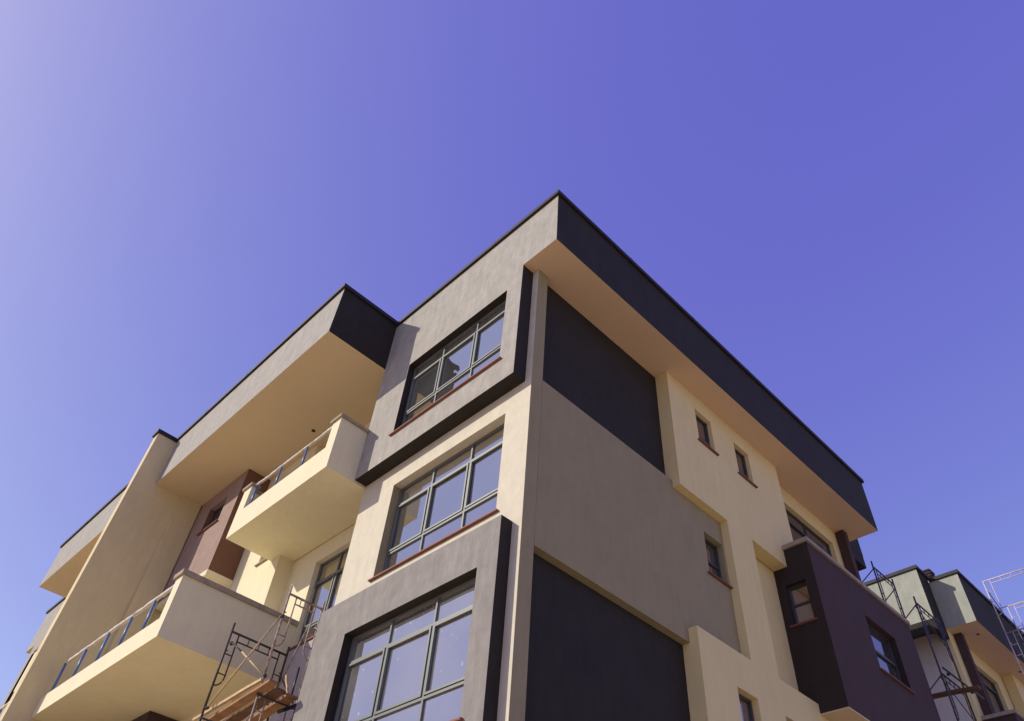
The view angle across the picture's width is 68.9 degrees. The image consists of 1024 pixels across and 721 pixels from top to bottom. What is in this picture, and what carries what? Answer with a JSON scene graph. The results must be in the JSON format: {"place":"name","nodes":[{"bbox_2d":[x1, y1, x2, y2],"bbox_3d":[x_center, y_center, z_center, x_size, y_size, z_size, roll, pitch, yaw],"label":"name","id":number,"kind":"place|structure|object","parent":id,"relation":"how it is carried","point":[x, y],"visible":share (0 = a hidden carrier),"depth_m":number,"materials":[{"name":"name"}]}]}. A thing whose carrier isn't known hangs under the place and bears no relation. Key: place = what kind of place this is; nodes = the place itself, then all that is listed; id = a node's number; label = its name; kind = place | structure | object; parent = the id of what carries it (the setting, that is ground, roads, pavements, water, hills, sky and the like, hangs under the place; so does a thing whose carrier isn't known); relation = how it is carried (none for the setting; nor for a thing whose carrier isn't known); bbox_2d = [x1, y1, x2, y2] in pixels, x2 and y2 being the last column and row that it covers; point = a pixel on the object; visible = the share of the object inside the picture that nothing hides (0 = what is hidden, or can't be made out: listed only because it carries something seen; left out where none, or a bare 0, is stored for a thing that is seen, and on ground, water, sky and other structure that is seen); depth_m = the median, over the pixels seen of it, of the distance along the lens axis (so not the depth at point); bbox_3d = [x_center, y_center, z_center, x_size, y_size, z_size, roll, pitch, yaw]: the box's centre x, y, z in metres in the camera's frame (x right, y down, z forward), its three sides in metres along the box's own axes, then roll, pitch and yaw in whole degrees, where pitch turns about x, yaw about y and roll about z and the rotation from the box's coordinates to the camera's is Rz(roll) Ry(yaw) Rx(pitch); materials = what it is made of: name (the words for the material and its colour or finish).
{"place":"outdoors","nodes":[
{"label":"outdoors","id":0,"kind":"place"},
{"bbox_2d":[0,483,128,716],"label":"apartment block","id":1,"kind":"structure","parent":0,"point":[68,563],"depth_m":26.13,"materials":[{"name":"beige paint"}]},
{"bbox_2d":[0,639,42,716],"label":"upper window frame","id":2,"kind":"structure","parent":1,"relation":"in","point":[10,693],"depth_m":28.57,"materials":[{"name":"grey paint"}]},
{"bbox_2d":[0,189,939,720],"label":"apartment block","id":3,"kind":"structure","parent":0,"point":[558,455],"depth_m":15.30,"materials":[{"name":"beige paint"}]},
{"bbox_2d":[196,505,223,535],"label":"window","id":4,"kind":"structure","parent":3,"relation":"in","point":[217,513],"depth_m":21.35,"materials":[{"name":"glass"}]},
{"bbox_2d":[254,559,266,566],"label":"window","id":5,"kind":"structure","parent":3,"relation":"in","point":[263,560],"depth_m":18.27,"materials":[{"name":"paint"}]},
{"bbox_2d":[289,548,348,651],"bbox_3d":[-3.713,4.802,15.658,0.235,2.095,2.280,38,-55,-27],"label":"window","id":6,"kind":"structure","parent":3,"relation":"in","point":[327,583],"depth_m":16.13,"materials":[{"name":"glass"}]},
{"bbox_2d":[292,515,511,720],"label":"lower window frame","id":7,"kind":"structure","parent":3,"relation":"in","point":[483,553],"depth_m":11.40,"materials":[{"name":"grey paint"}]},
{"bbox_2d":[334,577,475,720],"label":"window","id":8,"kind":"structure","parent":3,"relation":"in","point":[410,666],"depth_m":10.97,"materials":[{"name":"glass"}]},
{"bbox_2d":[368,424,503,581],"bbox_3d":[-1.237,2.471,13.250,0.285,2.125,3.310,38,-55,-27],"label":"window","id":9,"kind":"structure","parent":3,"relation":"in","point":[460,492],"depth_m":13.36,"materials":[{"name":"glass"}]},
{"bbox_2d":[355,265,532,485],"bbox_3d":[-1.420,0.335,15.623,0.298,3.220,4.710,38,-55,-27],"label":"upper window frame","id":10,"kind":"structure","parent":3,"relation":"in","point":[381,453],"depth_m":15.07,"materials":[{"name":"grey paint"}]},
{"bbox_2d":[388,300,505,436],"bbox_3d":[-1.231,0.096,15.467,0.275,2.135,3.330,38,-55,-27],"label":"window","id":11,"kind":"structure","parent":3,"relation":"in","point":[476,349],"depth_m":15.62,"materials":[{"name":"glass"}]},
{"bbox_2d":[695,414,718,455],"bbox_3d":[4.399,1.654,17.186,0.760,1.005,0.215,38,-55,-27],"label":"window","id":12,"kind":"structure","parent":3,"relation":"in","point":[703,438],"depth_m":17.34,"materials":[{"name":"glass"}]},
{"bbox_2d":[705,538,732,588],"bbox_3d":[3.997,3.963,14.826,0.770,0.985,0.235,38,-55,-27],"label":"window","id":13,"kind":"structure","parent":3,"relation":"in","point":[712,553],"depth_m":14.97,"materials":[{"name":"glass"}]},
{"bbox_2d":[734,448,757,487],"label":"window","id":14,"kind":"structure","parent":3,"relation":"in","point":[741,462],"depth_m":18.04,"materials":[{"name":"glass"}]},
{"bbox_2d":[738,693,754,720],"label":"window","id":15,"kind":"structure","parent":3,"relation":"in","point":[745,704],"depth_m":12.82,"materials":[{"name":"glass"}]},
{"bbox_2d":[788,581,817,627],"bbox_3d":[6.182,5.204,15.979,0.215,0.965,0.620,38,-55,-27],"label":"window","id":16,"kind":"structure","parent":3,"relation":"in","point":[798,594],"depth_m":16.04,"materials":[{"name":"glass"}]},
{"bbox_2d":[785,508,831,556],"bbox_3d":[7.787,5.164,19.316,2.480,2.170,0.074,38,-55,-27],"label":"window","id":17,"kind":"structure","parent":3,"relation":"in","point":[799,530],"depth_m":19.90,"materials":[{"name":"glass"}]},
{"bbox_2d":[867,623,915,694],"bbox_3d":[8.444,6.655,16.895,1.560,1.305,0.255,38,-55,-27],"label":"window","id":18,"kind":"structure","parent":3,"relation":"in","point":[883,649],"depth_m":17.11,"materials":[{"name":"glass"}]},
{"bbox_2d":[0,0,1023,706],"label":"sky","id":19,"kind":"structure","parent":0,"point":[833,190],"materials":[{"name":"blue"}]},
{"bbox_2d":[862,561,983,720],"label":"scaffold tower","id":20,"kind":"structure","parent":0,"point":[922,618],"depth_m":19.09,"materials":[{"name":"black metal"}]},
{"bbox_2d":[931,685,981,698],"bbox_3d":[10.668,8.173,18.315,0.205,0.134,1.532,38,-55,-27],"label":"timber plank","id":21,"kind":"object","parent":20,"relation":"on","point":[958,691],"visible":0.66,"depth_m":18.13,"materials":[{"name":"brown wood"}]},
{"bbox_2d":[864,564,1023,720],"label":"apartment block","id":22,"kind":"structure","parent":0,"point":[958,603],"depth_m":24.60,"materials":[{"name":"beige paint"}]},
{"bbox_2d":[922,568,934,581],"bbox_3d":[15.264,8.556,26.908,0.440,2.108,0.440,38,-55,-27],"label":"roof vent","id":23,"kind":"object","parent":22,"relation":"on","point":[929,572],"visible":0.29,"depth_m":27.42,"materials":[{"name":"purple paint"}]},
{"bbox_2d":[978,671,1004,712],"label":"window","id":24,"kind":"structure","parent":22,"relation":"in","point":[990,688],"depth_m":24.86,"materials":[{"name":"glass"}]},
{"label":"ground","id":25,"kind":"structure","parent":0,"visible":0},
{"bbox_2d":[199,585,325,720],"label":"scaffold tower","id":26,"kind":"structure","parent":25,"relation":"on","point":[264,675],"depth_m":13.56,"materials":[{"name":"black metal"}]},
{"bbox_2d":[192,678,263,720],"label":"timber batten","id":27,"kind":"object","parent":26,"relation":"on","point":[232,696],"visible":0.95,"depth_m":12.86,"materials":[{"name":"beige wood"}]},
{"bbox_2d":[204,679,277,720],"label":"timber plank","id":28,"kind":"object","parent":26,"relation":"on","point":[246,698],"visible":0.96,"depth_m":12.69,"materials":[{"name":"brown wood"}]},
{"bbox_2d":[223,687,285,720],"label":"timber plank","id":29,"kind":"object","parent":26,"relation":"on","point":[275,693],"visible":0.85,"depth_m":12.80,"materials":[{"name":"brown wood"}]},
{"bbox_2d":[247,693,296,720],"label":"timber plank","id":30,"kind":"object","parent":26,"relation":"on","point":[274,707],"visible":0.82,"depth_m":12.86,"materials":[{"name":"brown wood"}]},
{"bbox_2d":[277,703,296,713],"bbox_3d":[-3.742,5.830,12.533,0.164,0.258,0.329,-31,-57,29],"label":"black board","id":31,"kind":"object","parent":30,"relation":"hanging from","point":[287,708],"visible":0.88,"depth_m":12.42,"materials":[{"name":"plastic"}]},
{"bbox_2d":[285,674,288,693],"bbox_3d":[-3.869,5.572,12.851,0.225,0.376,0.041,-29,-56,28],"label":"timber offcut","id":32,"kind":"object","parent":30,"relation":"on","point":[286,683],"visible":0.99,"depth_m":12.84,"materials":[{"name":"beige wood"}]},
{"bbox_2d":[289,667,299,704],"bbox_3d":[-3.833,5.726,13.143,0.033,0.660,0.033,-15,-50,18],"label":"upright bar","id":33,"kind":"object","parent":30,"relation":"on","point":[296,677],"visible":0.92,"depth_m":13.20,"materials":[{"name":"grey metal"}]},
{"bbox_2d":[982,568,1023,675],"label":"scaffold tower","id":34,"kind":"structure","parent":25,"relation":"on","point":[1006,633],"depth_m":25.82,"materials":[{"name":"grey metal"}]}
]}

